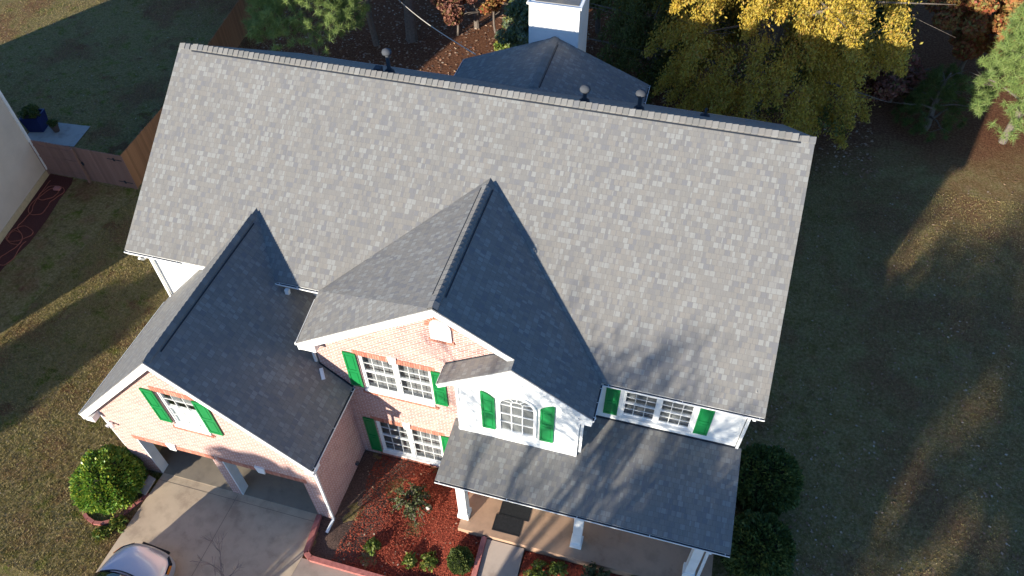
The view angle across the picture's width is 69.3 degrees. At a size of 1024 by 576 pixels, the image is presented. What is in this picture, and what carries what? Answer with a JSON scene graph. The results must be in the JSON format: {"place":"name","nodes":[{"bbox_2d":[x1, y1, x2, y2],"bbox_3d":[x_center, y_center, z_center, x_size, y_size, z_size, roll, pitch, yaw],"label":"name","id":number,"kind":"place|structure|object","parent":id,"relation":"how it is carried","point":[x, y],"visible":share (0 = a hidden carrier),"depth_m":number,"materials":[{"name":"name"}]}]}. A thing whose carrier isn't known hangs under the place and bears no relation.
{"place":"outdoors","nodes":[
{"label":"outdoors","id":0,"kind":"place"},
{"bbox_2d":[27,123,89,146],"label":"patio","id":1,"kind":"structure","parent":0,"point":[69,134],"depth_m":36.12,"materials":[{"name":"concrete"}]},
{"bbox_2d":[18,109,48,131],"bbox_3d":[-23.263,-8.155,36.211,0.878,0.820,0.878,0,49,1],"label":"planter","id":2,"kind":"object","parent":1,"relation":"on","point":[37,124],"visible":0.73,"depth_m":36.01,"materials":[{"name":"blue ceramic"}]},
{"bbox_2d":[17,103,40,118],"bbox_3d":[-23.332,-8.492,35.775,1.031,0.607,1.199,-22,52,-18],"label":"plant","id":3,"kind":"object","parent":2,"relation":"on","point":[31,110],"visible":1,"depth_m":35.63,"materials":[{"name":"green plant"}]},
{"bbox_2d":[49,122,59,132],"bbox_3d":[-22.296,-7.824,36.186,0.420,0.400,0.414,11,50,11],"label":"flower pot","id":4,"kind":"object","parent":1,"relation":"on","point":[55,129],"visible":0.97,"depth_m":36.09,"materials":[{"name":"brown ceramic"}]},
{"bbox_2d":[46,119,58,126],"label":"plant","id":5,"kind":"object","parent":4,"relation":"in","point":[51,122],"visible":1,"depth_m":35.88,"materials":[{"name":"green plant"}]},
{"bbox_2d":[0,188,167,575],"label":"grass","id":6,"kind":"structure","parent":0,"point":[67,359],"depth_m":26.70,"materials":[{"name":"green plant"}]},
{"bbox_2d":[96,473,316,575],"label":"driveway","id":7,"kind":"structure","parent":0,"point":[177,522],"depth_m":22.77,"materials":[{"name":"concrete"}]},
{"bbox_2d":[93,541,175,575],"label":"minivan","id":8,"kind":"object","parent":7,"relation":"on","point":[140,559],"visible":1,"depth_m":21.23,"materials":[{"name":"silver metal"}]},
{"bbox_2d":[163,480,313,574],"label":"driveway joints","id":9,"kind":"object","parent":7,"relation":"on","point":[228,511],"visible":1,"depth_m":23.18,"materials":[{"name":"grey concrete"}]},
{"bbox_2d":[0,0,1023,575],"bbox_3d":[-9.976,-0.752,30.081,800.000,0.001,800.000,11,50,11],"label":"ground","id":10,"kind":"structure","parent":0,"point":[972,148],"depth_m":28.72,"materials":[{"name":"green plant"}]},
{"bbox_2d":[0,91,48,243],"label":"beige house","id":11,"kind":"structure","parent":10,"relation":"on","point":[24,174],"depth_m":31.93,"materials":[{"name":"beige paint"}]},
{"bbox_2d":[0,174,72,270],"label":"side mulch bed","id":12,"kind":"object","parent":10,"relation":"on","point":[34,223],"visible":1,"depth_m":32.23,"materials":[{"name":"brown wood"}]},
{"bbox_2d":[0,180,64,265],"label":"garden hose","id":13,"kind":"object","parent":12,"relation":"on","point":[25,218],"visible":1,"depth_m":32.14,"materials":[{"name":"rubber"}]},
{"bbox_2d":[53,186,60,190],"bbox_3d":[-20.480,-4.483,33.390,0.280,0.090,0.200,4,49,1],"label":"paving block","id":14,"kind":"object","parent":12,"relation":"on","point":[56,188],"depth_m":33.35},
{"bbox_2d":[28,140,90,182],"bbox_3d":[-20.294,-5.651,33.318,2.252,2.040,0.141,11,50,10],"label":"privacy fence","id":15,"kind":"object","parent":10,"relation":"on","point":[60,160],"visible":1,"depth_m":33.25,"materials":[{"name":"brown wood"}]},
{"bbox_2d":[0,202,152,565],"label":"fallen leaves","id":16,"kind":"object","parent":10,"relation":"on","point":[65,379],"visible":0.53,"depth_m":26.45,"materials":[{"name":"brown plant"}]},
{"bbox_2d":[87,517,94,523],"bbox_3d":[-13.061,7.222,23.009,0.239,0.090,0.110,23,53,21],"label":"edging brick","id":17,"kind":"object","parent":10,"relation":"on","point":[90,520],"visible":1,"depth_m":22.97,"materials":[{"name":"red brick"}]},
{"bbox_2d":[93,521,100,525],"bbox_3d":[-12.825,7.284,22.958,0.235,0.090,0.110,4,49,5],"label":"edging brick","id":18,"kind":"object","parent":10,"relation":"on","point":[97,523],"visible":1,"depth_m":22.92,"materials":[{"name":"red brick"}]},
{"bbox_2d":[91,525,111,541],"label":"plant","id":19,"kind":"object","parent":10,"relation":"on","point":[99,533],"visible":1,"depth_m":22.66,"materials":[{"name":"green plant"}]},
{"bbox_2d":[101,519,110,525],"bbox_3d":[-12.571,7.266,22.965,0.259,0.090,0.110,-13,50,-9],"label":"edging brick","id":20,"kind":"object","parent":10,"relation":"on","point":[105,522],"visible":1,"depth_m":22.92,"materials":[{"name":"red brick"}]},
{"bbox_2d":[68,443,147,515],"bbox_3d":[-12.642,5.959,23.191,2.236,1.709,2.356,11,50,11],"label":"bush","id":21,"kind":"object","parent":10,"relation":"on","point":[107,479],"visible":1,"depth_m":22.75,"materials":[{"name":"green plant"}]},
{"bbox_2d":[2,1,229,140],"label":"fallen leaves","id":22,"kind":"object","parent":10,"relation":"on","point":[111,67],"visible":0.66,"depth_m":40.16,"materials":[{"name":"brown plant"}]},
{"bbox_2d":[108,512,128,532],"bbox_3d":[-12.160,7.249,22.953,0.724,0.370,0.654,11,50,11],"label":"plant","id":23,"kind":"object","parent":10,"relation":"on","point":[119,521],"visible":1,"depth_m":22.86,"materials":[{"name":"green plant"}]},
{"bbox_2d":[127,503,135,511],"bbox_3d":[-11.948,6.897,23.285,0.110,0.090,0.230,35,57,28],"label":"edging brick","id":24,"kind":"object","parent":10,"relation":"on","point":[129,508],"visible":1,"depth_m":23.26,"materials":[{"name":"red brick"}]},
{"bbox_2d":[134,498,142,505],"bbox_3d":[-11.785,6.761,23.412,0.110,0.090,0.239,34,60,27],"label":"edging brick","id":25,"kind":"object","parent":10,"relation":"on","point":[138,502],"visible":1,"depth_m":23.38,"materials":[{"name":"red brick"}]},
{"bbox_2d":[140,475,155,494],"bbox_3d":[-11.573,6.261,23.538,0.260,0.050,0.560,22,72,15],"label":"splash block","id":26,"kind":"object","parent":10,"relation":"on","point":[149,481],"depth_m":23.52,"materials":[{"name":"grey concrete"}]},
{"bbox_2d":[0,0,298,154],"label":"grass","id":27,"kind":"structure","parent":10,"relation":"on","point":[75,45],"depth_m":41.44,"materials":[{"name":"green plant"}]},
{"bbox_2d":[118,0,259,189],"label":"privacy fence","id":28,"kind":"object","parent":10,"relation":"on","point":[136,152],"visible":0.46,"depth_m":34.01,"materials":[{"name":"brown wood"}]},
{"bbox_2d":[72,147,137,188],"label":"garden gate","id":29,"kind":"structure","parent":28,"relation":"attached to","point":[102,167],"depth_m":32.85,"materials":[{"name":"wood"}]},
{"bbox_2d":[189,530,243,575],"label":"crape myrtle","id":30,"kind":"object","parent":10,"relation":"on","point":[220,569],"visible":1,"depth_m":20.44,"materials":[{"name":"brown plant"}]},
{"bbox_2d":[237,0,371,55],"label":"pine tree","id":31,"kind":"object","parent":10,"relation":"on","point":[267,17],"visible":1,"depth_m":35.77,"materials":[{"name":"green plant"}]},
{"bbox_2d":[303,514,383,575],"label":"landscape curb","id":32,"kind":"structure","parent":10,"relation":"on","point":[322,561],"depth_m":21.97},
{"bbox_2d":[363,0,379,46],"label":"tree","id":33,"kind":"object","parent":10,"relation":"on","point":[373,33],"visible":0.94,"depth_m":40.54,"materials":[{"name":"brown plant"}]},
{"bbox_2d":[310,449,480,575],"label":"mulch bed","id":34,"kind":"object","parent":10,"relation":"on","point":[325,546],"visible":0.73,"depth_m":22.80,"materials":[{"name":"red wood"}]},
{"bbox_2d":[362,536,380,555],"bbox_3d":[-4.211,7.736,22.303,0.577,0.382,0.520,31,56,25],"label":"plant","id":35,"kind":"object","parent":34,"relation":"on","point":[371,545],"visible":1,"depth_m":22.23,"materials":[{"name":"green plant"}]},
{"bbox_2d":[400,551,417,568],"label":"plant","id":36,"kind":"object","parent":34,"relation":"on","point":[410,560],"visible":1,"depth_m":21.91,"materials":[{"name":"green plant"}]},
{"bbox_2d":[341,458,476,574],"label":"fallen leaves","id":37,"kind":"object","parent":34,"relation":"on","point":[402,516],"visible":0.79,"depth_m":22.82,"materials":[{"name":"brown plant"}]},
{"bbox_2d":[388,482,432,526],"bbox_3d":[-3.107,6.584,22.910,1.386,0.900,1.293,20,52,18],"label":"weeping shrub","id":38,"kind":"object","parent":34,"relation":"on","point":[416,493],"visible":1,"depth_m":22.73,"materials":[{"name":"green plant"}]},
{"bbox_2d":[419,550,437,572],"bbox_3d":[-2.456,8.068,21.906,0.614,0.361,0.687,11,50,11],"label":"plant","id":39,"kind":"object","parent":34,"relation":"on","point":[428,561],"visible":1,"depth_m":21.83,"materials":[{"name":"green plant"}]},
{"bbox_2d":[446,545,474,575],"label":"bush","id":40,"kind":"object","parent":34,"relation":"on","point":[460,559],"visible":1,"depth_m":21.39,"materials":[{"name":"green plant"}]},
{"bbox_2d":[292,539,523,575],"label":"walkway","id":41,"kind":"structure","parent":10,"relation":"on","point":[500,559],"depth_m":21.82,"materials":[{"name":"concrete"}]},
{"bbox_2d":[403,0,417,42],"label":"tree","id":42,"kind":"object","parent":10,"relation":"on","point":[410,26],"visible":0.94,"depth_m":40.71,"materials":[{"name":"brown plant"}]},
{"bbox_2d":[78,0,816,575],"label":"brick house","id":43,"kind":"structure","parent":10,"relation":"on","point":[544,258],"depth_m":20.25,"materials":[{"name":"brick"}]},
{"bbox_2d":[156,392,211,435],"bbox_3d":[-8.880,3.324,20.151,1.140,1.740,0.270,11,50,11],"label":"window","id":44,"kind":"structure","parent":43,"relation":"in","point":[185,416],"depth_m":20.40,"materials":[{"name":"white glass"}]},
{"bbox_2d":[358,356,435,406],"bbox_3d":[-3.201,2.537,20.839,2.140,1.720,0.270,11,50,11],"label":"window","id":45,"kind":"structure","parent":43,"relation":"in","point":[417,381],"depth_m":21.08,"materials":[{"name":"white glass"}]},
{"bbox_2d":[376,421,442,465],"bbox_3d":[-3.166,4.854,23.462,2.140,1.960,0.270,11,50,11],"label":"window","id":46,"kind":"structure","parent":43,"relation":"in","point":[428,444],"depth_m":23.73,"materials":[{"name":"white glass"}]},
{"bbox_2d":[399,0,475,54],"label":"overhead cable","id":47,"kind":"object","parent":43,"relation":"attached to","point":[438,31],"visible":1,"depth_m":33.04,"materials":[{"name":"black rubber"}]},
{"bbox_2d":[492,514,522,536],"bbox_3d":[-0.131,7.082,22.145,0.850,0.018,0.512,11,50,11],"label":"door mat","id":48,"kind":"object","parent":43,"relation":"on","point":[507,525],"depth_m":22.14,"materials":[{"name":"black rubber"}]},
{"bbox_2d":[499,501,531,521],"bbox_3d":[0.125,6.695,22.484,0.930,0.018,0.600,11,50,11],"label":"door mat","id":49,"kind":"object","parent":43,"relation":"on","point":[515,511],"depth_m":22.43,"materials":[{"name":"black rubber"}]},
{"bbox_2d":[497,396,536,438],"bbox_3d":[0.134,3.428,19.808,1.090,1.840,0.050,11,50,11],"label":"arched window","id":50,"kind":"structure","parent":43,"relation":"in","point":[516,415],"depth_m":19.83,"materials":[{"name":"white glass"}]},
{"bbox_2d":[619,391,697,433],"bbox_3d":[3.984,3.326,20.261,1.970,1.280,0.270,11,50,11],"label":"window","id":51,"kind":"structure","parent":43,"relation":"in","point":[656,408],"depth_m":20.45,"materials":[{"name":"white glass"}]},
{"bbox_2d":[430,0,477,35],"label":"sapling","id":52,"kind":"object","parent":10,"relation":"on","point":[451,13],"visible":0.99,"depth_m":40.17,"materials":[{"name":"orange plant"}]},
{"bbox_2d":[473,0,479,28],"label":"tree","id":53,"kind":"object","parent":10,"relation":"on","point":[476,18],"visible":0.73,"depth_m":41.84,"materials":[{"name":"brown plant"}]},
{"bbox_2d":[471,536,486,575],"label":"landscape curb","id":54,"kind":"structure","parent":10,"relation":"on","point":[478,559],"depth_m":21.70,"materials":[{"name":"red brick"}]},
{"bbox_2d":[469,0,506,32],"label":"sapling","id":55,"kind":"object","parent":10,"relation":"on","point":[487,7],"visible":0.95,"depth_m":40.22,"materials":[{"name":"orange plant"}]},
{"bbox_2d":[493,40,510,50],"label":"shrub","id":56,"kind":"object","parent":10,"relation":"on","point":[497,46],"visible":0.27,"depth_m":39.16,"materials":[{"name":"green plant"}]},
{"bbox_2d":[495,0,528,46],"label":"shrub","id":57,"kind":"object","parent":10,"relation":"on","point":[516,33],"visible":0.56,"depth_m":37.04,"materials":[{"name":"green plant"}]},
{"bbox_2d":[248,0,874,178],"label":"leaf litter","id":58,"kind":"object","parent":10,"relation":"on","point":[836,156],"visible":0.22,"depth_m":41.19,"materials":[{"name":"brown plant"}]},
{"bbox_2d":[519,550,620,575],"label":"porch mulch bed","id":59,"kind":"object","parent":10,"relation":"on","point":[573,566],"visible":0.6,"depth_m":21.65,"materials":[{"name":"brown wood"}]},
{"bbox_2d":[522,559,548,575],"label":"plant","id":60,"kind":"object","parent":59,"relation":"on","point":[536,565],"visible":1,"depth_m":21.34,"materials":[{"name":"green plant"}]},
{"bbox_2d":[546,561,568,575],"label":"plant","id":61,"kind":"object","parent":59,"relation":"on","point":[555,569],"visible":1,"depth_m":21.38,"materials":[{"name":"green plant"}]},
{"bbox_2d":[581,561,611,575],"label":"plant","id":62,"kind":"object","parent":59,"relation":"on","point":[592,570],"visible":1,"depth_m":21.14,"materials":[{"name":"green plant"}]},
{"bbox_2d":[589,0,611,33],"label":"tree","id":63,"kind":"object","parent":10,"relation":"on","point":[597,22],"visible":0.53,"depth_m":39.58,"materials":[{"name":"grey plant"}]},
{"bbox_2d":[586,0,736,104],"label":"cypress tree","id":64,"kind":"object","parent":10,"relation":"on","point":[632,13],"visible":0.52,"depth_m":35.12,"materials":[{"name":"green plant"}]},
{"bbox_2d":[719,508,797,575],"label":"shrub","id":65,"kind":"object","parent":10,"relation":"on","point":[763,544],"visible":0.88,"depth_m":20.90,"materials":[{"name":"green plant"}]},
{"bbox_2d":[736,441,804,519],"bbox_3d":[7.847,5.830,22.749,2.351,2.122,2.425,11,50,11],"label":"shrub","id":66,"kind":"object","parent":10,"relation":"on","point":[770,478],"visible":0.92,"depth_m":22.17,"materials":[{"name":"green plant"}]},
{"bbox_2d":[617,0,955,149],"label":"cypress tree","id":67,"kind":"object","parent":10,"relation":"on","point":[830,62],"visible":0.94,"depth_m":30.21,"materials":[{"name":"yellow plant"}]},
{"bbox_2d":[718,146,1022,575],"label":"fallen leaves","id":68,"kind":"object","parent":10,"relation":"on","point":[817,447],"visible":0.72,"depth_m":25.29,"materials":[{"name":"brown plant"}]},
{"bbox_2d":[856,0,919,70],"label":"tree","id":69,"kind":"object","parent":10,"relation":"on","point":[879,12],"visible":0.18,"depth_m":35.98,"materials":[{"name":"yellow plant"}]},
{"bbox_2d":[861,50,934,102],"bbox_3d":[18.988,-10.240,36.334,3.028,2.766,3.914,30,55,24],"label":"shrub","id":70,"kind":"object","parent":10,"relation":"on","point":[890,86],"visible":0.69,"depth_m":35.49,"materials":[{"name":"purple plant"}]},
{"bbox_2d":[890,62,974,143],"bbox_3d":[19.835,-8.830,34.641,4.034,3.546,3.364,-30,55,-23],"label":"pine tree","id":71,"kind":"object","parent":10,"relation":"on","point":[951,90],"visible":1,"depth_m":34.33,"materials":[{"name":"green plant"}]},
{"bbox_2d":[924,0,1023,70],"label":"maple tree","id":72,"kind":"object","parent":10,"relation":"on","point":[976,24],"visible":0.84,"depth_m":35.84,"materials":[{"name":"orange plant"}]},
{"bbox_2d":[961,2,1023,144],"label":"pine tree","id":73,"kind":"object","parent":10,"relation":"on","point":[1006,62],"visible":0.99,"depth_m":32.48,"materials":[{"name":"green plant"}]},
{"bbox_2d":[717,172,1023,575],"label":"grass","id":74,"kind":"structure","parent":0,"point":[1000,491],"depth_m":26.77,"materials":[{"name":"green plant"}]}
]}

